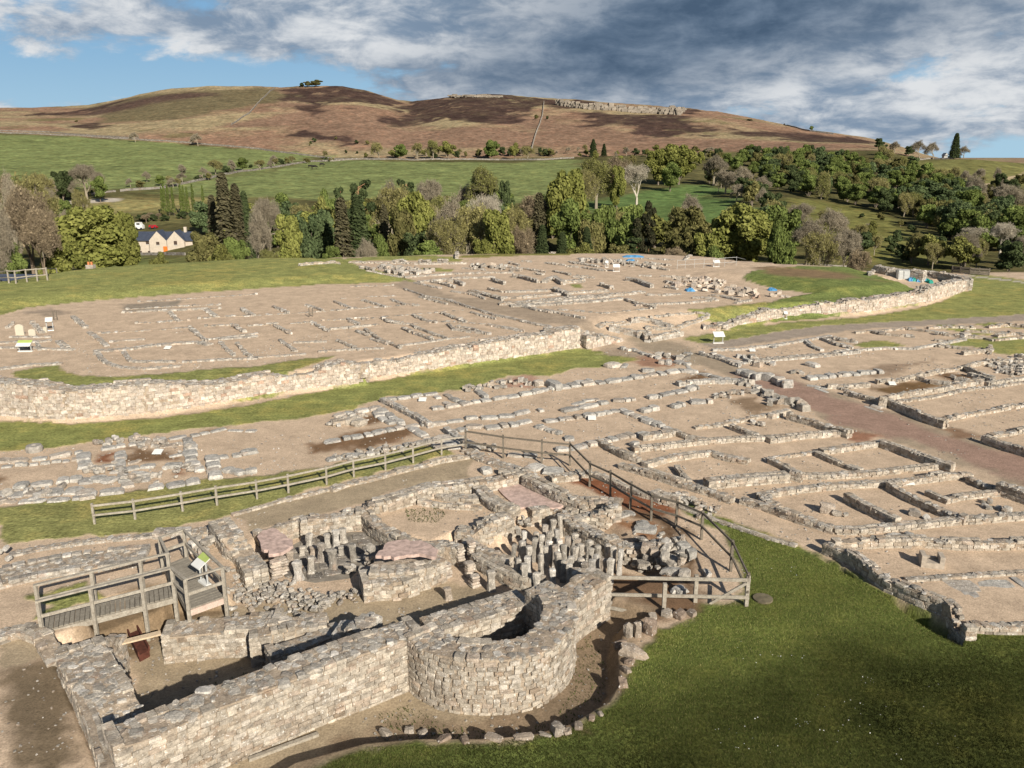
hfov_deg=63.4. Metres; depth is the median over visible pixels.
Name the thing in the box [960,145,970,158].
bare tree
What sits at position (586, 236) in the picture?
conifer tree
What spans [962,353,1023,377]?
ruin
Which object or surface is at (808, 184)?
leafy tree
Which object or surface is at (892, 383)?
marker plate
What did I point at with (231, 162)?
bare tree
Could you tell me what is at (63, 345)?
hut ruin
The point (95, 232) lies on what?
leafy tree
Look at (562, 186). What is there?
leafy tree
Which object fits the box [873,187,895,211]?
leafy tree
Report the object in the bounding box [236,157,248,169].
leafy tree
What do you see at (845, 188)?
leafy tree
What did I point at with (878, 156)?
leafy tree
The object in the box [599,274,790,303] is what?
excavation ruin
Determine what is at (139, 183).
bush
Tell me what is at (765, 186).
leafy tree
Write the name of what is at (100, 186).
leafy tree
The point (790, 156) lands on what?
budding tree
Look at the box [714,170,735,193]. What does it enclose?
bare tree
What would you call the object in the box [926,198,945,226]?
leafy tree
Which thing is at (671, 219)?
budding tree
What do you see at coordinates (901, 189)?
leafy tree
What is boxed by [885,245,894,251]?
bush
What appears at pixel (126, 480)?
house ruin
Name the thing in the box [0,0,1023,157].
sky
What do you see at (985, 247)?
budding tree
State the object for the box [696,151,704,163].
leafy tree
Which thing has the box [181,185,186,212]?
sapling
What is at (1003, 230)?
bare tree
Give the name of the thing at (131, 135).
bare tree
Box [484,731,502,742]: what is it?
edging stone
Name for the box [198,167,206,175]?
bare tree
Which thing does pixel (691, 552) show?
boulder
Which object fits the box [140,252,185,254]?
dry stone wall
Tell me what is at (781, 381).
road kerb
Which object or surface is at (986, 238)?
leafy tree
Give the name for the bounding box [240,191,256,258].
conifer tree
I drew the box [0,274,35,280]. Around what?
dark roofed building
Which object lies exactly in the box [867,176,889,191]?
budding tree
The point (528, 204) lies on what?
bare tree
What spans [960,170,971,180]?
bare tree
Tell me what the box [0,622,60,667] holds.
stone wall
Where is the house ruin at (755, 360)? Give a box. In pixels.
[711,335,966,380]
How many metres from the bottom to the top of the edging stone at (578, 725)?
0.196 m
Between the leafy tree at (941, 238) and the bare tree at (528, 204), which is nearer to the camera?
the leafy tree at (941, 238)
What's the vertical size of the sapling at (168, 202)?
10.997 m
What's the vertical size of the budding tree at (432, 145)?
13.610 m
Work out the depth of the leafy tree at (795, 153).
467.19 m
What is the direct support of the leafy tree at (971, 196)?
on the valley ground at (694, 176)
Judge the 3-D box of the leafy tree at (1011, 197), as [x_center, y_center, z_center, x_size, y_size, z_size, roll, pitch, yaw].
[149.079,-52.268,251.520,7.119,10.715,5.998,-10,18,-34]
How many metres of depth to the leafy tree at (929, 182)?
296.79 m
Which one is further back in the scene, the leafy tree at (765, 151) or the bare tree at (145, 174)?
the leafy tree at (765, 151)
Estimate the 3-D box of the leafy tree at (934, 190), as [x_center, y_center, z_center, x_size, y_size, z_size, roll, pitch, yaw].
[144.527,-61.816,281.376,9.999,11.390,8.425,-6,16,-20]
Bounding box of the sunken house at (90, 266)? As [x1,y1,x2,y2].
[85,262,95,268]
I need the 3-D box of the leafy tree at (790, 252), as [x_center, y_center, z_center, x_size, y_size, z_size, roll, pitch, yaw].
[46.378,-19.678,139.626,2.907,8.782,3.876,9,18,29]
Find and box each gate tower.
[543,325,595,333]
[595,311,709,342]
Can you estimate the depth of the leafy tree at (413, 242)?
147.51 m
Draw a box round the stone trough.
[918,550,945,569]
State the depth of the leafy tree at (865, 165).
388.21 m
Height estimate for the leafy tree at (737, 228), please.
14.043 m
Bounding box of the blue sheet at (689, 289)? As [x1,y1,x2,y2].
[685,287,694,291]
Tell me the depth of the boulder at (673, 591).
27.58 m
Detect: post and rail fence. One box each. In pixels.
[0,267,56,283]
[90,436,464,523]
[464,429,749,593]
[677,257,745,267]
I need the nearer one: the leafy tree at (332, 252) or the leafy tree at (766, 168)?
the leafy tree at (332, 252)
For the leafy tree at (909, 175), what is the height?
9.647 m
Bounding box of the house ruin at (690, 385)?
[433,378,750,452]
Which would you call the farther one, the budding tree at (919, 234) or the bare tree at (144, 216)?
the bare tree at (144, 216)
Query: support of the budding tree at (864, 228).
on the pasture
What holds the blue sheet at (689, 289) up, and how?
on the gravel ground at (354, 731)
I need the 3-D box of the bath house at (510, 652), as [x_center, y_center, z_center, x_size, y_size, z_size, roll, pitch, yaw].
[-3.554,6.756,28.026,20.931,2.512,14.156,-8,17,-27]
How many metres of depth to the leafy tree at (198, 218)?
248.55 m
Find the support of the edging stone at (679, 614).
on the gravel ground at (354, 731)
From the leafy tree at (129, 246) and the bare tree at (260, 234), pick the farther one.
the leafy tree at (129, 246)
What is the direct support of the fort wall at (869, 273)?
on the valley ground at (694, 176)
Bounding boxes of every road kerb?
[403,288,550,326]
[413,282,585,318]
[619,346,693,374]
[683,351,827,389]
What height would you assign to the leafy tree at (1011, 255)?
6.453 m
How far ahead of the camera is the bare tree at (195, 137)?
612.91 m
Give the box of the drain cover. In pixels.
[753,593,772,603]
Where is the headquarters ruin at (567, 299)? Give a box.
[403,267,718,313]
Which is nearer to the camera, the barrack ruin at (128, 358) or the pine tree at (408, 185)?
the barrack ruin at (128, 358)
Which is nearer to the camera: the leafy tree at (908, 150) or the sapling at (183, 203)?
the sapling at (183, 203)
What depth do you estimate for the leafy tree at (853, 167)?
404.62 m
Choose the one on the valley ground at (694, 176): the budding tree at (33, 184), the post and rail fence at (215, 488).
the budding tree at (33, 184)
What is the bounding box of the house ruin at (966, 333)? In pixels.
[854,322,1023,341]
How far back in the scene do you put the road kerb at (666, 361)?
58.45 m
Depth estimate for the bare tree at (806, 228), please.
161.05 m
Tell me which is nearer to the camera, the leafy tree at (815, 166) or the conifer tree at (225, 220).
the conifer tree at (225, 220)
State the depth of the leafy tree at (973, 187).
282.90 m
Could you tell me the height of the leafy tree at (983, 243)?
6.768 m
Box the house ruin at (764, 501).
[739,470,1023,535]
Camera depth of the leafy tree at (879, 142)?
575.00 m
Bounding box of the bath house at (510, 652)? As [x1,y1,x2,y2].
[54,468,690,767]
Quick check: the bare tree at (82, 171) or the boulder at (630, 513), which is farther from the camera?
the bare tree at (82, 171)
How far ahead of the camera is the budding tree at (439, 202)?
208.25 m
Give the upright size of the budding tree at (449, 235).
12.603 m
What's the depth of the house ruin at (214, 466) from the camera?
42.09 m
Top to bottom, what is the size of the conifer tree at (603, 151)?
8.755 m
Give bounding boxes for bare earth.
[0,266,981,767]
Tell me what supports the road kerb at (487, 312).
on the road
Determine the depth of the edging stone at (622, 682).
22.67 m
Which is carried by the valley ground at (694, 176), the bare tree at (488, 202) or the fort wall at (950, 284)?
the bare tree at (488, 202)
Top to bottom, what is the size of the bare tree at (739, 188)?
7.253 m
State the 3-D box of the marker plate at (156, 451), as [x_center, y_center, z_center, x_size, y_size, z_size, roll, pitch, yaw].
[-17.277,3.336,40.421,0.460,0.234,0.340,0,15,0]
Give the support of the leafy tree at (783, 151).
on the valley ground at (694, 176)
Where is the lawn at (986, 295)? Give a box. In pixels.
[0,253,1023,767]
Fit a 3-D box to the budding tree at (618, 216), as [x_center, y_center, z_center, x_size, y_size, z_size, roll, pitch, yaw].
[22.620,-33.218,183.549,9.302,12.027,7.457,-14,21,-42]
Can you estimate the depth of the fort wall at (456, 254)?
110.54 m
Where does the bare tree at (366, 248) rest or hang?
on the valley ground at (694, 176)
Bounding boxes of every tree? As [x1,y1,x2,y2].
[0,168,24,252]
[0,173,12,187]
[0,201,19,273]
[0,242,27,273]
[1,182,57,273]
[9,171,61,256]
[17,206,62,273]
[26,171,55,192]
[37,233,88,274]
[44,188,58,197]
[50,170,73,199]
[53,199,71,213]
[54,204,125,268]
[67,164,105,199]
[71,189,90,209]
[90,175,107,202]
[110,211,140,265]
[128,132,138,141]
[141,214,150,222]
[142,171,150,179]
[148,252,168,263]
[154,175,164,185]
[166,177,175,187]
[173,178,180,186]
[176,173,185,181]
[177,164,185,173]
[184,231,219,261]
[188,201,214,233]
[189,133,201,145]
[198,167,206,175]
[206,194,223,241]
[207,159,222,173]
[207,243,234,260]
[213,172,245,258]
[222,236,250,258]
[227,159,235,171]
[229,183,252,258]
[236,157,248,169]
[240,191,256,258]
[246,205,272,257]
[253,196,282,249]
[254,160,264,167]
[258,248,281,257]
[267,214,288,246]
[269,192,288,206]
[272,158,278,165]
[274,213,302,257]
[278,206,288,214]
[281,200,298,214]
[289,210,302,216]
[290,202,311,214]
[297,217,320,258]
[299,211,316,223]
[307,208,335,258]
[316,196,335,242]
[317,188,331,212]
[320,245,341,258]
[328,199,334,209]
[333,186,349,238]
[333,197,355,256]
[344,194,372,256]
[348,179,376,220]
[354,237,378,256]
[364,197,378,222]
[366,214,378,241]
[369,182,409,251]
[370,142,382,157]
[370,219,390,238]
[372,233,389,255]
[376,179,395,201]
[378,204,389,251]
[386,206,416,255]
[388,150,394,157]
[389,190,435,234]
[393,144,407,156]
[396,178,414,192]
[403,231,426,255]
[411,142,421,158]
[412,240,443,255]
[416,178,441,201]
[424,215,466,254]
[427,140,438,157]
[429,194,448,208]
[431,193,469,253]
[438,141,456,157]
[447,200,485,253]
[453,151,459,157]
[454,183,468,202]
[456,199,471,208]
[463,164,498,204]
[466,192,502,234]
[472,239,492,253]
[482,209,515,253]
[483,139,499,158]
[484,205,510,235]
[495,191,515,204]
[497,202,506,211]
[498,147,505,155]
[498,180,514,206]
[505,205,529,235]
[509,142,518,158]
[510,203,522,212]
[511,225,535,253]
[520,146,534,158]
[520,193,549,245]
[524,216,536,246]
[528,192,552,253]
[536,224,548,253]
[545,168,586,235]
[547,227,555,238]
[550,198,580,248]
[556,231,567,253]
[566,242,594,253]
[575,219,606,253]
[580,156,613,208]
[580,167,599,202]
[580,202,592,224]
[582,227,592,248]
[588,139,596,156]
[588,220,605,253]
[591,204,618,253]
[592,150,598,159]
[601,143,606,155]
[605,156,631,206]
[606,211,638,248]
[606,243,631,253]
[609,165,625,208]
[615,207,624,220]
[619,204,643,222]
[621,164,649,204]
[624,237,641,253]
[627,154,636,165]
[631,218,647,253]
[639,200,659,254]
[640,211,671,247]
[643,149,666,184]
[660,228,695,255]
[661,162,681,191]
[664,143,698,184]
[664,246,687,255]
[667,206,686,226]
[670,205,711,250]
[681,194,705,218]
[693,232,722,258]
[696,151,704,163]
[702,153,728,185]
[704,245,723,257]
[709,202,773,261]
[711,148,722,156]
[711,166,719,184]
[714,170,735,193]
[715,178,725,192]
[716,152,723,163]
[722,153,732,166]
[729,156,743,171]
[729,184,743,201]
[733,149,750,164]
[734,177,748,196]
[735,166,753,194]
[743,144,753,154]
[743,181,760,191]
[747,149,753,161]
[747,161,759,175]
[749,152,762,161]
[753,146,761,152]
[755,176,771,187]
[755,187,766,206]
[757,183,771,204]
[758,156,772,165]
[758,166,766,178]
[758,192,783,206]
[758,204,768,211]
[760,147,772,155]
[761,159,776,165]
[761,164,775,177]
[763,198,781,206]
[765,170,776,182]
[765,204,802,246]
[766,219,788,263]
[771,172,786,188]
[772,148,786,156]
[772,164,779,174]
[773,153,787,163]
[774,158,781,169]
[780,241,796,264]
[781,160,791,169]
[783,164,797,171]
[784,170,804,191]
[787,151,804,160]
[787,153,792,161]
[788,202,815,220]
[789,215,829,264]
[791,158,801,166]
[796,148,805,154]
[796,154,804,165]
[797,160,809,171]
[797,176,816,195]
[799,169,810,191]
[800,231,840,265]
[802,144,811,152]
[804,150,811,159]
[805,162,819,173]
[806,167,816,173]
[807,153,815,160]
[812,146,826,163]
[812,173,830,199]
[813,207,850,234]
[817,159,828,172]
[817,170,830,195]
[817,209,828,227]
[818,165,840,175]
[820,154,833,162]
[825,230,862,266]
[828,157,845,164]
[831,170,845,192]
[834,176,850,188]
[835,149,844,154]
[835,161,846,165]
[837,178,850,200]
[838,164,852,173]
[840,184,851,201]
[844,174,863,184]
[844,183,868,204]
[845,152,858,163]
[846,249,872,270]
[850,223,868,233]
[851,162,861,174]
[853,156,866,162]
[855,163,873,173]
[857,172,868,185]
[861,168,868,171]
[861,220,877,236]
[863,174,875,190]
[866,186,887,207]
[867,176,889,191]
[870,161,877,173]
[870,235,884,254]
[873,155,885,160]
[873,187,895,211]
[874,138,884,146]
[874,158,883,173]
[876,163,891,173]
[876,173,888,185]
[878,146,887,151]
[882,148,893,159]
[883,159,892,164]
[885,170,905,188]
[886,166,906,185]
[887,160,902,168]
[888,188,898,203]
[889,141,899,152]
[893,186,906,208]
[897,192,914,216]
[898,156,907,165]
[898,168,904,186]
[903,169,917,184]
[903,236,922,263]
[904,146,914,156]
[905,156,919,165]
[906,160,920,170]
[907,184,925,209]
[908,191,924,215]
[909,232,923,258]
[911,139,926,157]
[912,181,928,186]
[913,185,928,193]
[913,199,926,215]
[915,162,934,177]
[916,204,936,227]
[918,178,943,197]
[918,234,946,264]
[920,174,928,178]
[923,142,938,158]
[924,185,956,199]
[924,241,945,269]
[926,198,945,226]
[928,173,941,180]
[928,184,952,193]
[931,168,948,173]
[933,216,940,232]
[934,198,954,229]
[934,235,946,263]
[935,176,951,183]
[935,200,964,239]
[936,194,955,201]
[939,209,982,235]
[941,178,960,186]
[942,236,981,265]
[944,173,954,179]
[948,133,960,158]
[948,189,982,206]
[950,206,967,236]
[951,167,960,176]
[951,178,965,186]
[951,184,962,189]
[951,232,985,265]
[952,231,979,266]
[955,185,981,191]
[956,197,971,206]
[959,218,999,243]
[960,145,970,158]
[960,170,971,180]
[962,227,988,236]
[964,214,998,240]
[965,174,987,196]
[966,244,982,267]
[967,209,1001,250]
[972,169,985,177]
[975,189,984,202]
[975,205,996,212]
[976,236,989,259]
[978,210,1001,246]
[982,198,1013,210]
[986,183,994,196]
[987,184,1000,198]
[989,222,1020,254]
[990,173,1007,185]
[990,184,1023,204]
[990,209,1023,246]
[991,194,1015,204]
[993,167,1001,178]
[994,240,1023,271]
[1001,205,1020,214]
[1003,178,1020,187]
[1012,235,1023,250]
[1014,174,1023,183]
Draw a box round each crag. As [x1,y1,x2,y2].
[447,94,502,97]
[555,99,682,114]
[665,105,686,111]
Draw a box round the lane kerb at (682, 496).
[592,471,797,547]
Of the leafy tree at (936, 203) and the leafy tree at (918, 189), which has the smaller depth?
the leafy tree at (936, 203)
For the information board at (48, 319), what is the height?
1.050 m
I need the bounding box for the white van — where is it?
[135,222,144,229]
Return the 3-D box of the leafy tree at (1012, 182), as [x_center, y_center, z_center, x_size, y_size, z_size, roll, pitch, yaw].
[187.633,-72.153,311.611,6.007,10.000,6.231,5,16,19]
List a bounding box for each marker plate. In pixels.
[152,449,163,454]
[418,397,426,400]
[588,415,595,419]
[888,381,896,385]
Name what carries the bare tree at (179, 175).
on the valley ground at (694, 176)
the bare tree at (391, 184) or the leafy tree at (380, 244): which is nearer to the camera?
the leafy tree at (380, 244)
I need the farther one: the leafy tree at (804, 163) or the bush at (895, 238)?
the leafy tree at (804, 163)
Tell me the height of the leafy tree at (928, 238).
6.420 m
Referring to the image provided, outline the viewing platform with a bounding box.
[33,528,229,640]
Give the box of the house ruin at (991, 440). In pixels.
[980,426,1023,456]
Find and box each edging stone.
[379,727,392,738]
[404,725,413,733]
[417,728,427,737]
[436,733,451,743]
[460,734,469,744]
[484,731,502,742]
[513,732,533,740]
[539,731,551,737]
[551,720,564,737]
[564,727,571,735]
[575,721,582,730]
[588,714,594,721]
[597,711,603,716]
[613,639,626,649]
[617,676,627,688]
[618,642,648,660]
[621,665,631,673]
[623,622,633,638]
[624,657,634,665]
[633,621,641,638]
[643,617,656,636]
[648,612,656,619]
[661,608,672,618]
[673,608,686,620]
[686,608,696,617]
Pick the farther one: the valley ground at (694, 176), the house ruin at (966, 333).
the valley ground at (694, 176)
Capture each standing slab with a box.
[14,324,24,335]
[28,329,35,335]
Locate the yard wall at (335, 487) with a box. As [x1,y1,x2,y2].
[231,454,469,516]
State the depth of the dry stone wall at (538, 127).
701.82 m
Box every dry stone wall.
[0,130,138,138]
[0,132,351,159]
[59,190,115,198]
[120,158,360,191]
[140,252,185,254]
[231,87,274,124]
[361,157,573,159]
[531,103,543,147]
[784,123,833,133]
[920,158,953,159]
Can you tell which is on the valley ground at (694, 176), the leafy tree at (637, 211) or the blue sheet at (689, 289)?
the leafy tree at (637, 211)
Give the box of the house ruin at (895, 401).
[814,365,1023,428]
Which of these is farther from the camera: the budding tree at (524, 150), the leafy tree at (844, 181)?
the budding tree at (524, 150)
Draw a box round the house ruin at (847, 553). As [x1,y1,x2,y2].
[821,531,1023,645]
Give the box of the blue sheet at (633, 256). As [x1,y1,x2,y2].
[622,255,643,257]
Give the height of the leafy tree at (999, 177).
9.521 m
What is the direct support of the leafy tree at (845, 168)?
on the valley ground at (694, 176)
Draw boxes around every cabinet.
[896,270,903,278]
[901,269,910,278]
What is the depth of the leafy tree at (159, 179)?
373.52 m
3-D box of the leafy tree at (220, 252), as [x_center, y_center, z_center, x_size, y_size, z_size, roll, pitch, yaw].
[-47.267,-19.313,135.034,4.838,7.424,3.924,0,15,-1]
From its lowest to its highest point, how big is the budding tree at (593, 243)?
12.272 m
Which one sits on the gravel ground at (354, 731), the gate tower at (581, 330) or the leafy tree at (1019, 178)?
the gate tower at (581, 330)
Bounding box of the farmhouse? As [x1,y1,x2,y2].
[135,227,192,252]
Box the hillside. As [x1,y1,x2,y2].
[0,86,1023,162]
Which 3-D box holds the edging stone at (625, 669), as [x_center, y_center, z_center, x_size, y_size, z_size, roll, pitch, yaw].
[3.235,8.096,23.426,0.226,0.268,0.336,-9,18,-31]
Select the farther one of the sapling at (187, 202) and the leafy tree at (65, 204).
the sapling at (187, 202)
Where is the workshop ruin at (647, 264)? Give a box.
[462,257,670,278]
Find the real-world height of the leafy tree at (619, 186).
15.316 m
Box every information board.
[15,340,32,351]
[45,317,53,330]
[191,552,210,586]
[613,264,619,271]
[712,331,724,343]
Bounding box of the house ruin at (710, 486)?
[618,439,955,504]
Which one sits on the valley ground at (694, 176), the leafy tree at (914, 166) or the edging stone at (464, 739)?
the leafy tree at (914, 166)
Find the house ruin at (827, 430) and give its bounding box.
[595,377,853,463]
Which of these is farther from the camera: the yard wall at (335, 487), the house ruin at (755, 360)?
the house ruin at (755, 360)
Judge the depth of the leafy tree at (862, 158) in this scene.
437.52 m
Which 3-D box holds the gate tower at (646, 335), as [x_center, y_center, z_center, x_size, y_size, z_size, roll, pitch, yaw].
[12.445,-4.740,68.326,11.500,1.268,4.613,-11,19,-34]
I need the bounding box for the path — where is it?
[67,173,1023,347]
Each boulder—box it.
[624,510,635,515]
[636,519,649,526]
[660,567,680,575]
[670,584,684,593]
[675,541,690,550]
[675,588,688,593]
[685,547,696,561]
[702,568,711,576]
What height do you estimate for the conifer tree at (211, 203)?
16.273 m
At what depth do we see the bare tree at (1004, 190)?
261.52 m
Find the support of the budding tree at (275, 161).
on the valley ground at (694, 176)
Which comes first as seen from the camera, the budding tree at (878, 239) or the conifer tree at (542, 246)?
the conifer tree at (542, 246)
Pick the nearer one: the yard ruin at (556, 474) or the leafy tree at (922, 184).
the yard ruin at (556, 474)
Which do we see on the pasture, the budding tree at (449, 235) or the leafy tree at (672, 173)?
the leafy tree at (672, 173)
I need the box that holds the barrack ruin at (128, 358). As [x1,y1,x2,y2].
[93,320,524,369]
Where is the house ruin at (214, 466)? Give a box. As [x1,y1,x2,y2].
[190,405,461,480]
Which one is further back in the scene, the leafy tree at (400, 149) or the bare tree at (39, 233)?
the leafy tree at (400, 149)
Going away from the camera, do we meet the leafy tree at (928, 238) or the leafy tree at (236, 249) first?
the leafy tree at (236, 249)
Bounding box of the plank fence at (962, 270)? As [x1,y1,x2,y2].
[951,266,990,275]
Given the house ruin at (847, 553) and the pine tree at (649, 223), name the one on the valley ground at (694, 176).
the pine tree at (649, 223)
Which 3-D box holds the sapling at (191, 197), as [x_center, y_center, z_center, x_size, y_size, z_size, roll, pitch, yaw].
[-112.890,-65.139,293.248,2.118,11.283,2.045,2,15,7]
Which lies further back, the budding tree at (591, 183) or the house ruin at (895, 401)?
the budding tree at (591, 183)
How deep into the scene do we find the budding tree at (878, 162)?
420.50 m
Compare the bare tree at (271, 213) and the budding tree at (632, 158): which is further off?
the budding tree at (632, 158)
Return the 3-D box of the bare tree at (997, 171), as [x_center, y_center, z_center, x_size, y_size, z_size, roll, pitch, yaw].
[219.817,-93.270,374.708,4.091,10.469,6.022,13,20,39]
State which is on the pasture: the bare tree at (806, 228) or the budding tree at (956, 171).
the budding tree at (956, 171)
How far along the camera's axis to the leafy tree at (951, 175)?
336.96 m
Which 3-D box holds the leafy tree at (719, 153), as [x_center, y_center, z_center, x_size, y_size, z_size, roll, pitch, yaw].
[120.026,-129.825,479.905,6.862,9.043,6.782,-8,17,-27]
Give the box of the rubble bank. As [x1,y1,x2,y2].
[0,525,214,589]
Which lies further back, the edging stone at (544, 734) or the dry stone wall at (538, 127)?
the dry stone wall at (538, 127)
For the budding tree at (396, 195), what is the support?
on the valley ground at (694, 176)
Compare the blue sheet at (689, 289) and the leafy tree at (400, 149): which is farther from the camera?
the leafy tree at (400, 149)
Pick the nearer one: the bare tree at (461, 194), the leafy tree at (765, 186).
the bare tree at (461, 194)
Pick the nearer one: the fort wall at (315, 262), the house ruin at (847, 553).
the house ruin at (847, 553)
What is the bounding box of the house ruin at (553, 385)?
[376,351,736,427]
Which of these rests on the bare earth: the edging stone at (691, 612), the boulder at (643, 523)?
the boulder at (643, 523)
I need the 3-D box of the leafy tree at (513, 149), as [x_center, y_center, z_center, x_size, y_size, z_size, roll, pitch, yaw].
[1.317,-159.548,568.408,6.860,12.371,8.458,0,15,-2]
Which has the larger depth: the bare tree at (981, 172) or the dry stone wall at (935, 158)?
the dry stone wall at (935, 158)
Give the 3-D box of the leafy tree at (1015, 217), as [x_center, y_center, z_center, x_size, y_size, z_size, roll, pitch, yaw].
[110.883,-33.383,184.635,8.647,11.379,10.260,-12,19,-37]
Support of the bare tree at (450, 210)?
on the valley ground at (694, 176)
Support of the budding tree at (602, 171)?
on the pasture
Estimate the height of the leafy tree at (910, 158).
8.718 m
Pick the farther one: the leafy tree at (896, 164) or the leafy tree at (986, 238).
the leafy tree at (896, 164)
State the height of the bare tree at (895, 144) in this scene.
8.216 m
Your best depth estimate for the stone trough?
29.24 m
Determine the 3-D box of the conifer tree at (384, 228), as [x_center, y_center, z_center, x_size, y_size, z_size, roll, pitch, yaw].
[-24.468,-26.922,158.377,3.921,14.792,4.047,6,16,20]
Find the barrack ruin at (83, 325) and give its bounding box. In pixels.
[70,284,447,328]
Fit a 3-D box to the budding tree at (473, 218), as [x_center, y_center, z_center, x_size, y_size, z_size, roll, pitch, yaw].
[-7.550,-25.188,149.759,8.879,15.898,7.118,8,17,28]
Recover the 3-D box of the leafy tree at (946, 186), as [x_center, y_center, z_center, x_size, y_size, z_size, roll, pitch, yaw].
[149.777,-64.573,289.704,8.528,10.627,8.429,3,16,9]
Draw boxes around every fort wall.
[0,325,580,419]
[298,260,340,265]
[455,251,555,258]
[580,333,623,348]
[641,254,874,275]
[702,264,973,330]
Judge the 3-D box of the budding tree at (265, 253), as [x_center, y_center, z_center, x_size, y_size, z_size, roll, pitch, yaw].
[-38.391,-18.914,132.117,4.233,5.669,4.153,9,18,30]
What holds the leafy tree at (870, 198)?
on the valley ground at (694, 176)
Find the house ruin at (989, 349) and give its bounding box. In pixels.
[935,344,993,355]
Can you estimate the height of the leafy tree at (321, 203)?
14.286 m
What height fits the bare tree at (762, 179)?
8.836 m
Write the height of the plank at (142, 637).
0.059 m
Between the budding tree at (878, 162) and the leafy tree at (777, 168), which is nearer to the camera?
the leafy tree at (777, 168)
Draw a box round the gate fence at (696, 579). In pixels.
[611,574,750,611]
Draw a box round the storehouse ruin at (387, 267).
[348,258,466,277]
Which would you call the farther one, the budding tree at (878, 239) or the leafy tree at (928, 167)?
the leafy tree at (928, 167)
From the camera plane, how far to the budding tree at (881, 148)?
488.87 m
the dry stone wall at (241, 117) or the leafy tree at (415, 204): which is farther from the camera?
the dry stone wall at (241, 117)
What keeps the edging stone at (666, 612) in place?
on the gravel ground at (354, 731)
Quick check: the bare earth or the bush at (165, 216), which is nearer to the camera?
the bare earth
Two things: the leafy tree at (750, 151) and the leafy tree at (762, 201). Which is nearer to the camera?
the leafy tree at (762, 201)
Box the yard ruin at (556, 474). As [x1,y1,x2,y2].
[460,443,656,534]
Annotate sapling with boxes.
[160,187,166,213]
[162,184,166,211]
[166,185,170,214]
[170,187,176,212]
[178,184,183,211]
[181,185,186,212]
[185,187,190,212]
[190,184,196,211]
[201,185,204,201]
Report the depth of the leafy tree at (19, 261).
138.28 m
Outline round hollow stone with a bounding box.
[25,443,42,453]
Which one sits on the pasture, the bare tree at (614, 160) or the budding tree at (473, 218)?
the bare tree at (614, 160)
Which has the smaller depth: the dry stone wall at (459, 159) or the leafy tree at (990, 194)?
the leafy tree at (990, 194)
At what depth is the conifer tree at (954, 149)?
517.83 m
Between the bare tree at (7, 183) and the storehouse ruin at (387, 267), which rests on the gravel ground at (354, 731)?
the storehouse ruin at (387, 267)
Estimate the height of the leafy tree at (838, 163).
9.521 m
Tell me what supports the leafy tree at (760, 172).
on the valley ground at (694, 176)
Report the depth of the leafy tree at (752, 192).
278.17 m
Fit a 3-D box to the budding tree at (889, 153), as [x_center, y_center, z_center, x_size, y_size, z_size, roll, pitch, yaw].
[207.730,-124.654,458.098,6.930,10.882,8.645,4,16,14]
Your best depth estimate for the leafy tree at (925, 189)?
297.38 m
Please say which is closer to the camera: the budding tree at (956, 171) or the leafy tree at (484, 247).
the leafy tree at (484, 247)
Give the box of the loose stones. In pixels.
[0,330,1022,763]
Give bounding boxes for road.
[393,279,1023,486]
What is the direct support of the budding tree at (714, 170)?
on the valley ground at (694, 176)
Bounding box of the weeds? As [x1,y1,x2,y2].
[181,507,605,739]
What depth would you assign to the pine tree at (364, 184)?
175.84 m
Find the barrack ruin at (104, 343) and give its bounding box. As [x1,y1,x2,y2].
[86,309,496,346]
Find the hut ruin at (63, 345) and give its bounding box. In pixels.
[0,320,75,369]
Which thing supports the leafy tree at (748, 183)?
on the valley ground at (694, 176)
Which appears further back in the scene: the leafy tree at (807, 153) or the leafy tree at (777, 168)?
the leafy tree at (807, 153)
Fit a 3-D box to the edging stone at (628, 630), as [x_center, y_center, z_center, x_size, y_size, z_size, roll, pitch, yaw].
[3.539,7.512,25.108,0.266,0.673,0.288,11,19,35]
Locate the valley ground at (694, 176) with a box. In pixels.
[0,133,1023,273]
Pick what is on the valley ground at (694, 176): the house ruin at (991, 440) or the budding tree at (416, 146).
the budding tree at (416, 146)
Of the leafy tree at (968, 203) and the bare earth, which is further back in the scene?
the leafy tree at (968, 203)
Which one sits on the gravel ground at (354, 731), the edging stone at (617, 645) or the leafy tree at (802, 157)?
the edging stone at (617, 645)
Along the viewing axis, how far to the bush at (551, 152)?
580.75 m
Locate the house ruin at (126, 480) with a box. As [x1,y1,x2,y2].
[0,432,205,504]
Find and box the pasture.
[0,134,1023,266]
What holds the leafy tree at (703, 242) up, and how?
on the valley ground at (694, 176)
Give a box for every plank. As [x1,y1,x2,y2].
[122,630,160,644]
[248,731,318,761]
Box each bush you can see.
[135,180,145,187]
[161,214,169,220]
[176,211,185,218]
[310,80,322,86]
[475,149,481,157]
[548,149,554,156]
[632,148,639,155]
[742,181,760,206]
[849,231,874,253]
[876,212,884,219]
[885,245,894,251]
[887,229,902,248]
[894,244,909,261]
[907,224,916,231]
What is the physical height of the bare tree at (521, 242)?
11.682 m
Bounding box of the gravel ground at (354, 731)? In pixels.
[0,253,1023,767]
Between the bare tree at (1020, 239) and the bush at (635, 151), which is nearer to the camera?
the bare tree at (1020, 239)
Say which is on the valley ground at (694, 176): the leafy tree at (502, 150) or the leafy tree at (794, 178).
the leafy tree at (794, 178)
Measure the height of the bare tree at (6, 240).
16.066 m
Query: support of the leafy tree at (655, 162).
on the valley ground at (694, 176)
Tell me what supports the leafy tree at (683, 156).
on the pasture
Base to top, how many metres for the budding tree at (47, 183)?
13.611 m

